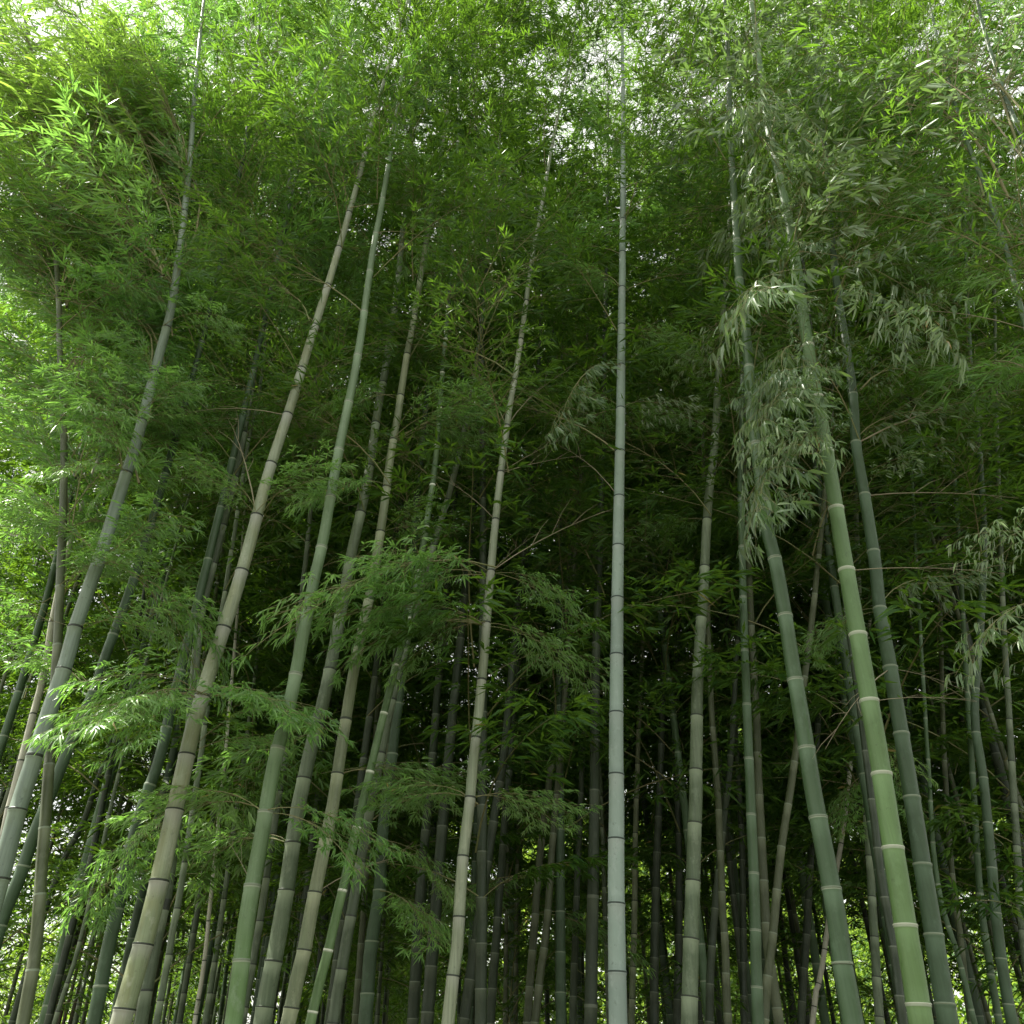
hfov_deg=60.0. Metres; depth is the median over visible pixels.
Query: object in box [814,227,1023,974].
bamboo
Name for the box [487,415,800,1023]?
bamboo
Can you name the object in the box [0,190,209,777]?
bamboo
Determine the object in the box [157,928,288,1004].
bamboo
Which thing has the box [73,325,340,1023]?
bamboo
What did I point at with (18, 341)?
bamboo
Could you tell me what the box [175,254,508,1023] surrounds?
bamboo
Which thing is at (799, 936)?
bamboo
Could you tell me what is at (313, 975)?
bamboo
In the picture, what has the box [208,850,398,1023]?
bamboo
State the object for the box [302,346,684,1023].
bamboo
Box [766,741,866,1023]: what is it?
bamboo
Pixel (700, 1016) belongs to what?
bamboo
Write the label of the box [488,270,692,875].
bamboo
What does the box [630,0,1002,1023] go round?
bamboo
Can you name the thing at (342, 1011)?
bamboo
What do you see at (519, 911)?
bamboo
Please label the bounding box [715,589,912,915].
bamboo
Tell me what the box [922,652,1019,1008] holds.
tree
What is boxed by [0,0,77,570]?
bamboo
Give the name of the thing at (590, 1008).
bamboo
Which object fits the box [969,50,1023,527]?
bamboo
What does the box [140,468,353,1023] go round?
bamboo
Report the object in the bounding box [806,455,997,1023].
bamboo
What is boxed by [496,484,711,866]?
bamboo
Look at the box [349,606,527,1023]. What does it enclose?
bamboo
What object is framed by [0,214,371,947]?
bamboo
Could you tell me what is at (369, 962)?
bamboo
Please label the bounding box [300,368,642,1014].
bamboo
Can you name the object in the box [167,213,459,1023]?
bamboo
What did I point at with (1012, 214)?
bamboo
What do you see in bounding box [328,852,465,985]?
bamboo
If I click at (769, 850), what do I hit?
bamboo
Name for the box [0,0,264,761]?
bamboo
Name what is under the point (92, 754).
bamboo
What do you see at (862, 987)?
bamboo
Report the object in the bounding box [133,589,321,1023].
bamboo
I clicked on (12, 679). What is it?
bamboo
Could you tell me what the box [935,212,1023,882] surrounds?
bamboo
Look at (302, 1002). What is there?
bamboo
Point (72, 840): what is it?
bamboo
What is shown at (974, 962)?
bamboo
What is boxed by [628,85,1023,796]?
bamboo
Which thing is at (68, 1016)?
shrub
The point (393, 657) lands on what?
bamboo
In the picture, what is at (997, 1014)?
bamboo
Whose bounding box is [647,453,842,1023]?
bamboo
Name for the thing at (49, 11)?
sky
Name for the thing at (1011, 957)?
bamboo
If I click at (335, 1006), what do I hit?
bamboo
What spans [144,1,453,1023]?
bamboo
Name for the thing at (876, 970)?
bamboo
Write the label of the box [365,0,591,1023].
bamboo
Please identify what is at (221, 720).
bamboo
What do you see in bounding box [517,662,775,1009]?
bamboo
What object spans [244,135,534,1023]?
bamboo
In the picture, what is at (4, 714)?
bamboo
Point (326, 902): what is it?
bamboo
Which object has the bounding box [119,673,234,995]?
bamboo
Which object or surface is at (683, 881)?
bamboo
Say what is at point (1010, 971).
bamboo
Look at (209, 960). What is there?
bamboo
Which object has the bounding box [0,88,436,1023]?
bamboo
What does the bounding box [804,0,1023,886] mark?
bamboo
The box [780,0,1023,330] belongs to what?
bamboo
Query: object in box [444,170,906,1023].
bamboo
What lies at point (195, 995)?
shrub
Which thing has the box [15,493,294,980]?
bamboo
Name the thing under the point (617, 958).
bamboo
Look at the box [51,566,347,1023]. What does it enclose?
bamboo
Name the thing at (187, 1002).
bamboo
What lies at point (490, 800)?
bamboo
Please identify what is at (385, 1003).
bamboo
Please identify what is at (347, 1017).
bamboo
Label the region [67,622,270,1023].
bamboo
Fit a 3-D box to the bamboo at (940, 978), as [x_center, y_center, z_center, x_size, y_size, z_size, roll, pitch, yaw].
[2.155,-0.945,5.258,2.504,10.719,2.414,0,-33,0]
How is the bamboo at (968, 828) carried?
on the ground
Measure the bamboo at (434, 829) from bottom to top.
12.850 m
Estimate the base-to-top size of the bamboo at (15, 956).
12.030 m
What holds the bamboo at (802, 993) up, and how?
on the ground
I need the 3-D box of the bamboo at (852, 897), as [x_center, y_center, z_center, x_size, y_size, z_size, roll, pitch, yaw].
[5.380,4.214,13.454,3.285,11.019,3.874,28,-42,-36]
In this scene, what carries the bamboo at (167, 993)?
on the ground
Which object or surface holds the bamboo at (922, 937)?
on the ground
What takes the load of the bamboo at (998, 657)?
on the ground
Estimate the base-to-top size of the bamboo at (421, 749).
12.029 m
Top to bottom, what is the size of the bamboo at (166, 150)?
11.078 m
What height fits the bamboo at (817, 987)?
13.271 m
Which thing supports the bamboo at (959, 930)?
on the ground
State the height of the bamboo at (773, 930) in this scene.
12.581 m
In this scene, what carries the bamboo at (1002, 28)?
on the ground
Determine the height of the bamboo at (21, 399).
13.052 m
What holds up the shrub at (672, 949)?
on the ground
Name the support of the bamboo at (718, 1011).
on the ground
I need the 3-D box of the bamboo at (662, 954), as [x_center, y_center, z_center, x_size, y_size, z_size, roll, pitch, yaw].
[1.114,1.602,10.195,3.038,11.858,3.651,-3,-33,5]
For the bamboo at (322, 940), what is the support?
on the ground
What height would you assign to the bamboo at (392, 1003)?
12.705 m
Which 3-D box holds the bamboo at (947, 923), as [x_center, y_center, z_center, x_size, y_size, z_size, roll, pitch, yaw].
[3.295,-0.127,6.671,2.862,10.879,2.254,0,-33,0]
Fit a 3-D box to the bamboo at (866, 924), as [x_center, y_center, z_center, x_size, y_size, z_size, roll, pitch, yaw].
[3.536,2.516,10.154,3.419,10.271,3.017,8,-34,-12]
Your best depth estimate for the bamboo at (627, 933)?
10.88 m
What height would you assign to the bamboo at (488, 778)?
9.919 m
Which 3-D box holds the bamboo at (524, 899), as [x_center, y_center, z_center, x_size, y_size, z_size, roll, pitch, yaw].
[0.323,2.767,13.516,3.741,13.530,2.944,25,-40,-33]
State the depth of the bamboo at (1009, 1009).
5.39 m
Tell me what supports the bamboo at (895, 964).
on the ground
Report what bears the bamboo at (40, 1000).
on the ground
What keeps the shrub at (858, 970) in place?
on the ground
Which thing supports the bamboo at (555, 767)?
on the ground
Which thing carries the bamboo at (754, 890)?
on the ground
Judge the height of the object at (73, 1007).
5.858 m
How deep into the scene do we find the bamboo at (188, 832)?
6.12 m
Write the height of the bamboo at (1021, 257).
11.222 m
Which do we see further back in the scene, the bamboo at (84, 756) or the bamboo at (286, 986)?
the bamboo at (286, 986)
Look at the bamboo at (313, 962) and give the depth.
15.15 m
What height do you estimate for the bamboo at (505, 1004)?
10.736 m
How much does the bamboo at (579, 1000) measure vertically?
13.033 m
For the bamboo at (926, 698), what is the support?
on the ground
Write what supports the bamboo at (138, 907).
on the ground
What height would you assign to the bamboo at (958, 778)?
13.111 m
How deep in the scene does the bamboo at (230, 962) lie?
16.92 m
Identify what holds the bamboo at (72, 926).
on the ground
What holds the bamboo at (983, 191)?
on the ground
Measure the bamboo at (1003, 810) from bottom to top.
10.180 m
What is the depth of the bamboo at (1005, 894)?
6.36 m
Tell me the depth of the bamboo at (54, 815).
8.59 m
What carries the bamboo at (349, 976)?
on the ground
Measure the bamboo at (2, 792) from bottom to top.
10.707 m
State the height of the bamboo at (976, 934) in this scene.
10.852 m
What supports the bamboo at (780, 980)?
on the ground
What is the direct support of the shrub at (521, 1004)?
on the ground
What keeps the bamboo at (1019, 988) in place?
on the ground
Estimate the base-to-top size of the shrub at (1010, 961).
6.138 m
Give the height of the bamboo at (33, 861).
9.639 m
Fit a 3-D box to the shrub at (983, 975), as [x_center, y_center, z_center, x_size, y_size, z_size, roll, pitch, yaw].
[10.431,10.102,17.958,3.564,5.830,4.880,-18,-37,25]
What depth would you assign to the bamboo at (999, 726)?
10.94 m
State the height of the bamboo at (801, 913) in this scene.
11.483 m
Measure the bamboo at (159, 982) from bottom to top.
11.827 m
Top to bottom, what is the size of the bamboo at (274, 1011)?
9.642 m
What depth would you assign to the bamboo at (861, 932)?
13.28 m
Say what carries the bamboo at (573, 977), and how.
on the ground
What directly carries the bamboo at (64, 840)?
on the ground
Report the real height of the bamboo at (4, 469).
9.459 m
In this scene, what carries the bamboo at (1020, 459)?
on the ground
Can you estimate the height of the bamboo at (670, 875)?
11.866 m
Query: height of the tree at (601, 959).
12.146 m
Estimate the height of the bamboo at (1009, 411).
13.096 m
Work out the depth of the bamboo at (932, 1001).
10.30 m
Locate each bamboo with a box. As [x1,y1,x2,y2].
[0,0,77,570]
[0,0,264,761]
[0,0,285,1023]
[0,0,310,838]
[0,0,331,1023]
[0,0,369,912]
[0,0,383,950]
[0,15,420,1023]
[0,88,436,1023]
[0,110,398,1023]
[0,142,298,1023]
[0,179,217,1022]
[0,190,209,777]
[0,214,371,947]
[0,227,227,790]
[0,242,97,761]
[0,270,52,720]
[0,288,56,896]
[0,289,97,721]
[0,310,220,795]
[0,310,250,1023]
[0,311,255,807]
[0,322,140,1010]
[0,327,160,867]
[0,366,154,920]
[0,374,302,1023]
[0,426,236,886]
[0,471,111,849]
[0,491,166,893]
[1,186,272,1021]
[2,451,347,1023]
[4,317,316,827]
[4,497,251,1023]
[5,311,307,1023]
[10,0,311,1023]
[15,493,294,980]
[17,0,534,1023]
[37,564,273,1023]
[45,0,444,1023]
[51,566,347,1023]
[52,0,401,1023]
[52,0,424,1023]
[53,468,417,891]
[60,297,402,1023]
[62,624,255,1023]
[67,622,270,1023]
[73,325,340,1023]
[84,277,433,1023]
[86,499,272,1001]
[87,466,355,1020]
[92,554,297,1023]
[96,244,494,1023]
[99,0,524,1023]
[114,0,608,1023]
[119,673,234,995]
[120,556,331,1023]
[132,0,527,1023]
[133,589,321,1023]
[134,0,420,1023]
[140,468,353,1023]
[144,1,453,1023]
[151,372,415,1023]
[154,730,285,1023]
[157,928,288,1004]
[162,0,384,1023]
[166,494,365,1023]
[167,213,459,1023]
[167,667,288,994]
[172,0,583,1023]
[174,337,494,1019]
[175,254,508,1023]
[179,683,287,1018]
[185,622,293,1022]
[186,534,446,984]
[189,904,326,1023]
[193,294,496,1023]
[203,492,421,946]
[205,285,630,1023]
[206,584,400,1023]
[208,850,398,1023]
[210,160,550,793]
[215,150,534,955]
[215,862,408,1023]
[225,935,383,1023]
[227,0,787,1023]
[228,0,655,1023]
[228,523,418,1023]
[232,836,448,1003]
[234,446,477,936]
[234,673,406,1010]
[238,541,397,936]
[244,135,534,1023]
[248,901,356,1023]
[266,3,551,1023]
[273,497,490,947]
[274,522,460,1023]
[275,0,641,1023]
[281,743,500,1023]
[285,408,470,1023]
[285,822,410,1016]
[287,139,638,1023]
[290,499,525,1023]
[291,0,576,1023]
[291,697,420,928]
[295,274,604,929]
[296,647,469,1023]
[297,648,467,1023]
[297,673,404,1023]
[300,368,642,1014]
[301,872,410,1023]
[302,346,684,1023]
[305,0,584,1023]
[317,322,674,1023]
[328,702,463,1023]
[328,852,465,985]
[330,444,529,903]
[345,901,402,1023]
[347,426,582,1023]
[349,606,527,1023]
[354,364,512,834]
[358,511,491,846]
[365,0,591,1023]
[368,291,673,1023]
[393,0,770,1023]
[395,1,653,1023]
[396,481,586,891]
[401,0,684,1023]
[405,613,674,1023]
[413,470,631,1022]
[417,119,901,1023]
[423,111,663,1023]
[429,294,685,1023]
[430,235,743,1023]
[433,171,694,1023]
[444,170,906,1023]
[452,0,753,1023]
[455,461,633,969]
[456,537,600,1023]
[457,455,571,1023]
[462,236,782,1023]
[466,62,697,1023]
[487,365,820,916]
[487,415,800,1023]
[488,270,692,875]
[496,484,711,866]
[502,276,727,1023]
[507,0,886,1023]
[510,275,854,1023]
[517,224,967,1023]
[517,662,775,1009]
[522,526,640,1023]
[522,624,799,1023]
[529,36,783,1023]
[541,485,707,1007]
[550,464,801,917]
[551,77,803,1023]
[553,491,864,1023]
[554,2,888,1023]
[555,137,806,1023]
[555,317,786,938]
[556,0,1023,1023]
[572,1,932,1023]
[580,319,810,1023]
[581,287,993,1023]
[585,235,1023,1023]
[586,0,887,1023]
[589,52,874,1023]
[589,242,905,1023]
[591,0,915,1023]
[598,606,832,1023]
[605,632,860,1000]
[607,130,821,1023]
[623,549,837,1023]
[624,320,825,926]
[624,556,826,873]
[624,729,807,1023]
[627,154,1017,953]
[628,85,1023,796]
[628,222,974,737]
[629,166,1023,1023]
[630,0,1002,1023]
[630,548,916,1023]
[631,636,858,1017]
[642,294,1023,980]
[644,11,1023,1023]
[646,0,1023,1023]
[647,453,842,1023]
[659,554,979,946]
[661,0,941,1023]
[663,0,965,1023]
[666,733,865,938]
[672,555,889,1023]
[675,16,1023,1001]
[682,126,957,1023]
[686,40,976,1023]
[692,492,1022,1023]
[702,462,1023,895]
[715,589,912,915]
[718,669,908,1023]
[722,212,1023,1023]
[725,0,1023,697]
[727,0,1023,890]
[727,443,1023,1021]
[727,690,1019,1022]
[730,359,1023,1023]
[739,599,1023,1023]
[747,587,973,947]
[759,43,1023,1023]
[761,31,1003,1023]
[765,214,1023,814]
[765,370,1023,835]
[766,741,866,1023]
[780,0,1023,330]
[793,431,1023,819]
[797,491,1022,1019]
[799,147,1023,900]
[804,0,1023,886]
[805,0,1023,1023]
[806,0,1023,1023]
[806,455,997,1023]
[806,655,1012,951]
[813,1,1023,1023]
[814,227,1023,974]
[820,0,1023,978]
[827,3,1023,608]
[827,789,1023,1023]
[841,139,1023,650]
[846,497,1023,928]
[849,543,1023,1002]
[851,688,1013,963]
[854,609,1015,966]
[860,325,1022,923]
[861,344,1023,996]
[879,480,1021,857]
[918,343,1023,1007]
[932,139,1023,886]
[933,462,1023,844]
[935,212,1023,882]
[947,190,1023,539]
[956,642,1021,1023]
[957,78,1023,315]
[960,290,1021,905]
[963,90,1023,307]
[964,292,1023,845]
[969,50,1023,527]
[973,0,1023,126]
[982,51,1023,533]
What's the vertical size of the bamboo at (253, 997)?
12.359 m
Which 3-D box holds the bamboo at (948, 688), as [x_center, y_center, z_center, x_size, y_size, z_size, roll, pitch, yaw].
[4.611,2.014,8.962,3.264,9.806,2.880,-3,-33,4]
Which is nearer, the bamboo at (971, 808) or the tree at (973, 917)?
the bamboo at (971, 808)
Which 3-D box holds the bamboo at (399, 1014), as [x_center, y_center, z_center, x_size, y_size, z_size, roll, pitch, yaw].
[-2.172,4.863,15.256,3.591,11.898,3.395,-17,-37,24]
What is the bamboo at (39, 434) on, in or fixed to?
on the ground
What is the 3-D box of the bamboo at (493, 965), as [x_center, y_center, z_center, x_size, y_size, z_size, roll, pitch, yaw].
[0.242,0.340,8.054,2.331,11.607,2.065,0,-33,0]
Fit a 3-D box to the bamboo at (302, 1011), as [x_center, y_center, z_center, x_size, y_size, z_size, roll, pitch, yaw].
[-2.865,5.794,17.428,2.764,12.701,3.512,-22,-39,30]
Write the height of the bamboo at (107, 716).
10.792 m
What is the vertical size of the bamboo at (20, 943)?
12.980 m
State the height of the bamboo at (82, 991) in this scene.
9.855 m
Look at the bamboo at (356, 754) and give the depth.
11.41 m
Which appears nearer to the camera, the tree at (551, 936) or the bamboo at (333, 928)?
the bamboo at (333, 928)
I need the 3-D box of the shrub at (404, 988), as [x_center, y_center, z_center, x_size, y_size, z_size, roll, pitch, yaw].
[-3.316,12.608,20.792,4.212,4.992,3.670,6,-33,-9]
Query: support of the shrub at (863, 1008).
on the ground
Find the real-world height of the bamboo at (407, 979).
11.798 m
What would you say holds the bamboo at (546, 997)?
on the ground
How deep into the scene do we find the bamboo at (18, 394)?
11.74 m
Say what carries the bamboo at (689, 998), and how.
on the ground
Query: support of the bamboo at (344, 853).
on the ground
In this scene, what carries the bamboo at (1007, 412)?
on the ground
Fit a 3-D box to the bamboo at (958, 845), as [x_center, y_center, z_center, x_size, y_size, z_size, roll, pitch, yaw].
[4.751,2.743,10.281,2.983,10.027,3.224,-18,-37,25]
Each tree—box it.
[87,779,401,1023]
[278,835,501,1023]
[424,758,605,1023]
[487,733,747,1023]
[630,735,952,1023]
[790,720,966,1022]
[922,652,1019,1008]
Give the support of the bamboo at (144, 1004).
on the ground
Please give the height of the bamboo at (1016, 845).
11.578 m
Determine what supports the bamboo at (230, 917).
on the ground
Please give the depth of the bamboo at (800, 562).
6.68 m
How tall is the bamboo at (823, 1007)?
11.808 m
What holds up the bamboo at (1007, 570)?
on the ground
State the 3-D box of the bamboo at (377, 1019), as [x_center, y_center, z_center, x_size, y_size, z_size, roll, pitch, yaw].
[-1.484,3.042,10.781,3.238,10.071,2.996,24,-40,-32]
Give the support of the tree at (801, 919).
on the ground
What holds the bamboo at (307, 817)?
on the ground
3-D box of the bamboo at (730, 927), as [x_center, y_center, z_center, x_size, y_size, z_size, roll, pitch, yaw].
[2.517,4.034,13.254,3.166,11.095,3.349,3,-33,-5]
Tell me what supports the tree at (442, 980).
on the ground
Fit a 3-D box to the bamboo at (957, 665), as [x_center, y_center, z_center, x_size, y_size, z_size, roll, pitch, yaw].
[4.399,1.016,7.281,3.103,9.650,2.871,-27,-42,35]
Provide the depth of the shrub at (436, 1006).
18.03 m
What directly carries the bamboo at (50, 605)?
on the ground
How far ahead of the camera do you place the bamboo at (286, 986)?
16.36 m
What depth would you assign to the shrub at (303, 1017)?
18.28 m
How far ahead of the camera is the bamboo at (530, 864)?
8.96 m
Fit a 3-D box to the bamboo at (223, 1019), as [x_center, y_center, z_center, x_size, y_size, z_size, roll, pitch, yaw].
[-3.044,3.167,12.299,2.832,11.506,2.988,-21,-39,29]
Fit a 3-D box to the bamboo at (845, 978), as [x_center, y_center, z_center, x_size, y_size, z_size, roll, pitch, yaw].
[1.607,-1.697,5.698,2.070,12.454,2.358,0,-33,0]
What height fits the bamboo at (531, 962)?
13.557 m
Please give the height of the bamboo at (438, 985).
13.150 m
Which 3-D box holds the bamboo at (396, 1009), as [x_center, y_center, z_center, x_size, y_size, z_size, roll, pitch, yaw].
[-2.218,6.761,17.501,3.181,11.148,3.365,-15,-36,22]
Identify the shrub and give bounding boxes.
[0,829,89,1023]
[0,898,110,1023]
[30,967,120,1023]
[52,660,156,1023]
[107,913,223,1023]
[275,925,409,1023]
[320,941,448,1023]
[372,932,502,1023]
[444,898,601,1023]
[518,992,605,1023]
[568,839,849,1023]
[568,967,671,1023]
[778,931,966,1023]
[797,886,960,1023]
[931,918,1023,1023]
[956,892,1017,1016]
[974,876,1016,993]
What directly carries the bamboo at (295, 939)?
on the ground
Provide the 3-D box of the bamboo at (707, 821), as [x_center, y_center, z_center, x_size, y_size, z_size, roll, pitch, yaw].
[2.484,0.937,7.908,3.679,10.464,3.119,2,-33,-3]
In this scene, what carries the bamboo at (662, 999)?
on the ground
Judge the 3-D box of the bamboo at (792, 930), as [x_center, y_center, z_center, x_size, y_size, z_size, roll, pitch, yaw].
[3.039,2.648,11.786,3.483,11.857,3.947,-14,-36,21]
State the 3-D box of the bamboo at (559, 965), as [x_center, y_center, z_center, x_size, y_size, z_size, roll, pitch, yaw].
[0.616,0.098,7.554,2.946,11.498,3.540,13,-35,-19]
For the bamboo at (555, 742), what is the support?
on the ground
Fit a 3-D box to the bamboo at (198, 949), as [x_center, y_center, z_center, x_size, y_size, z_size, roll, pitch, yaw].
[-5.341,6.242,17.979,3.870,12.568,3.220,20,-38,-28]
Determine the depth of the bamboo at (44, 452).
5.43 m
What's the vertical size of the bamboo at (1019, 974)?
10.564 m
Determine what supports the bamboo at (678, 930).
on the ground
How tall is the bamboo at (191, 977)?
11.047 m
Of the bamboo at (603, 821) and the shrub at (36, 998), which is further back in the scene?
the shrub at (36, 998)
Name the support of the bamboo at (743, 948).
on the ground
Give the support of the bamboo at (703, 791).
on the ground
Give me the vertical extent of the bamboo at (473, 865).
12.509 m
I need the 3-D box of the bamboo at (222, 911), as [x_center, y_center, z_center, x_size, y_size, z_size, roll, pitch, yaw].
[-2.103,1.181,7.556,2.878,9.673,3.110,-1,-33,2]
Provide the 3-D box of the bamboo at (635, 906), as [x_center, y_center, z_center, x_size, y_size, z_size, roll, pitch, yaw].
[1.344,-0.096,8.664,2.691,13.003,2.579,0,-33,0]
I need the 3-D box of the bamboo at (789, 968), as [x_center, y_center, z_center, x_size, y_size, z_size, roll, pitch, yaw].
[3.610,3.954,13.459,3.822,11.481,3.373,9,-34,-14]
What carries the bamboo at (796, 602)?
on the ground
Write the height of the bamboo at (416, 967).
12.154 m
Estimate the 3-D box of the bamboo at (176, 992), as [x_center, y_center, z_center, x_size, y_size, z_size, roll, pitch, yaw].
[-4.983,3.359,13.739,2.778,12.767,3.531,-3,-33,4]
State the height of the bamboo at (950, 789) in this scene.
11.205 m
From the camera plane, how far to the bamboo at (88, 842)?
6.66 m
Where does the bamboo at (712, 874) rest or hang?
on the ground
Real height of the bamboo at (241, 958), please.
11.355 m
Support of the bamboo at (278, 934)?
on the ground
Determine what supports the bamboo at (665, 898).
on the ground
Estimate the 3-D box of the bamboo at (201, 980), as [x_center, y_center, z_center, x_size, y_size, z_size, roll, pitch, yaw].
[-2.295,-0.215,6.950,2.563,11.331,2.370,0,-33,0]
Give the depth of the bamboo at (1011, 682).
7.78 m
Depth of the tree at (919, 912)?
23.85 m
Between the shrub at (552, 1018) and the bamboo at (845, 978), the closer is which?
the bamboo at (845, 978)
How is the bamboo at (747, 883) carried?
on the ground
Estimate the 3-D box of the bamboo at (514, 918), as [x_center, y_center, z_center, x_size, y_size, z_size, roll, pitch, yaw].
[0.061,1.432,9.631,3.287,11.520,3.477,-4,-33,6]
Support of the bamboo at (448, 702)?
on the ground
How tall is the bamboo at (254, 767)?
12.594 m
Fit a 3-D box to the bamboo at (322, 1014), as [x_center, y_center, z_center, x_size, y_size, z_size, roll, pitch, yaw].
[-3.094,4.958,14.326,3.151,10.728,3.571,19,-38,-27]
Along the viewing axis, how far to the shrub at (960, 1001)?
13.96 m
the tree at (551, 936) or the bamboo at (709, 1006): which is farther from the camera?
the tree at (551, 936)
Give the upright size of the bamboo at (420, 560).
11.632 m
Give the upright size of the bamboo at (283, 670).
11.013 m
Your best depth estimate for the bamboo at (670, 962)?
8.04 m
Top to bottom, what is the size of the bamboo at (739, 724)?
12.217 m
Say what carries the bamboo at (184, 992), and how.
on the ground
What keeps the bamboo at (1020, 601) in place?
on the ground
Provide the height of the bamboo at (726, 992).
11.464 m
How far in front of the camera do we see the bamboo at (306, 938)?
5.55 m
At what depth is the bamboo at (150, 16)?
6.58 m
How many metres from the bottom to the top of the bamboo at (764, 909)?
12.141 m
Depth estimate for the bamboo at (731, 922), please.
11.58 m
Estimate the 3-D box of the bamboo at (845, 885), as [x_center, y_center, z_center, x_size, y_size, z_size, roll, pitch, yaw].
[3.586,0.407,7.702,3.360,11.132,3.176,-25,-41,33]
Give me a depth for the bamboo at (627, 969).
11.57 m
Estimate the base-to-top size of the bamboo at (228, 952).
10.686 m
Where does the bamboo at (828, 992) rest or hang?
on the ground
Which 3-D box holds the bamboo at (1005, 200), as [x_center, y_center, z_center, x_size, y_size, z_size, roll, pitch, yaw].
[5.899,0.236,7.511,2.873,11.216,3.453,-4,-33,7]
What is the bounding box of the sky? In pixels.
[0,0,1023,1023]
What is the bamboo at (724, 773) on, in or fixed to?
on the ground
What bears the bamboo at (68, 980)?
on the ground
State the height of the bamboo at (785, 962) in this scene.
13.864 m
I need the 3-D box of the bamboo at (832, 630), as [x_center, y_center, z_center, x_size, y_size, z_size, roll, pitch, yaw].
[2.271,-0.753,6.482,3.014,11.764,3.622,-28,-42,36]
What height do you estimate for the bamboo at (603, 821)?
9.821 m
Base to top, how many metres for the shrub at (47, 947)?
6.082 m
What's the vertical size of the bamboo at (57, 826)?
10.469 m
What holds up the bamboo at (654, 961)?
on the ground
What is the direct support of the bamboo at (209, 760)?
on the ground
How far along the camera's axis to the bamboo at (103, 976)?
5.61 m
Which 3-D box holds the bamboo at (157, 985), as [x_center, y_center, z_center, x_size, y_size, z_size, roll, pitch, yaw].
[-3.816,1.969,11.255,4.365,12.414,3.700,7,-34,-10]
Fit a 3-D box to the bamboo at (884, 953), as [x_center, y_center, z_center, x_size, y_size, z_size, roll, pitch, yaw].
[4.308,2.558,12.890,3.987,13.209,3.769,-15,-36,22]
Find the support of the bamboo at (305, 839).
on the ground
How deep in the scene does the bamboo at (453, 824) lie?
11.68 m
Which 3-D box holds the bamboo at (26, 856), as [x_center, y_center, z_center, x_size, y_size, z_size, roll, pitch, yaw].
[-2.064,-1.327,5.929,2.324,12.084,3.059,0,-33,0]
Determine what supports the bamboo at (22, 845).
on the ground
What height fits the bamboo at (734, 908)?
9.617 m
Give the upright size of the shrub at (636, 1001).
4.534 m
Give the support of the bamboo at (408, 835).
on the ground
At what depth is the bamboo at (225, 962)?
9.36 m
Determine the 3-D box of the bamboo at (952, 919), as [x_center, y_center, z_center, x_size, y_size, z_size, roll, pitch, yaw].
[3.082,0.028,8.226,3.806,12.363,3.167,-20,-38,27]
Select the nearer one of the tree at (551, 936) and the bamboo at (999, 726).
the bamboo at (999, 726)
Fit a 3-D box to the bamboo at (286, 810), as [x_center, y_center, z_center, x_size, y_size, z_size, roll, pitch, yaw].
[-1.947,1.581,9.408,3.394,11.024,2.824,-17,-37,25]
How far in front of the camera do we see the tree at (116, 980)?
20.06 m
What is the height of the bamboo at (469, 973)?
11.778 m
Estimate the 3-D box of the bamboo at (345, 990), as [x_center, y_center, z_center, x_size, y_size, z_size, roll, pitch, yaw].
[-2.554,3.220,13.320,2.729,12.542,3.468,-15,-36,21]
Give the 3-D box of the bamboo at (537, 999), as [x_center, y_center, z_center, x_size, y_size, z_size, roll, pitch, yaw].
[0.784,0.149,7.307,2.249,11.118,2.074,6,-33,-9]
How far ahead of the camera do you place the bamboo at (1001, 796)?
9.21 m
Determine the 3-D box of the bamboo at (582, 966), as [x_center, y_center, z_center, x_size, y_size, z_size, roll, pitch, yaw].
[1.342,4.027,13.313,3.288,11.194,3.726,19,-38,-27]
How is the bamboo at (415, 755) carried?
on the ground

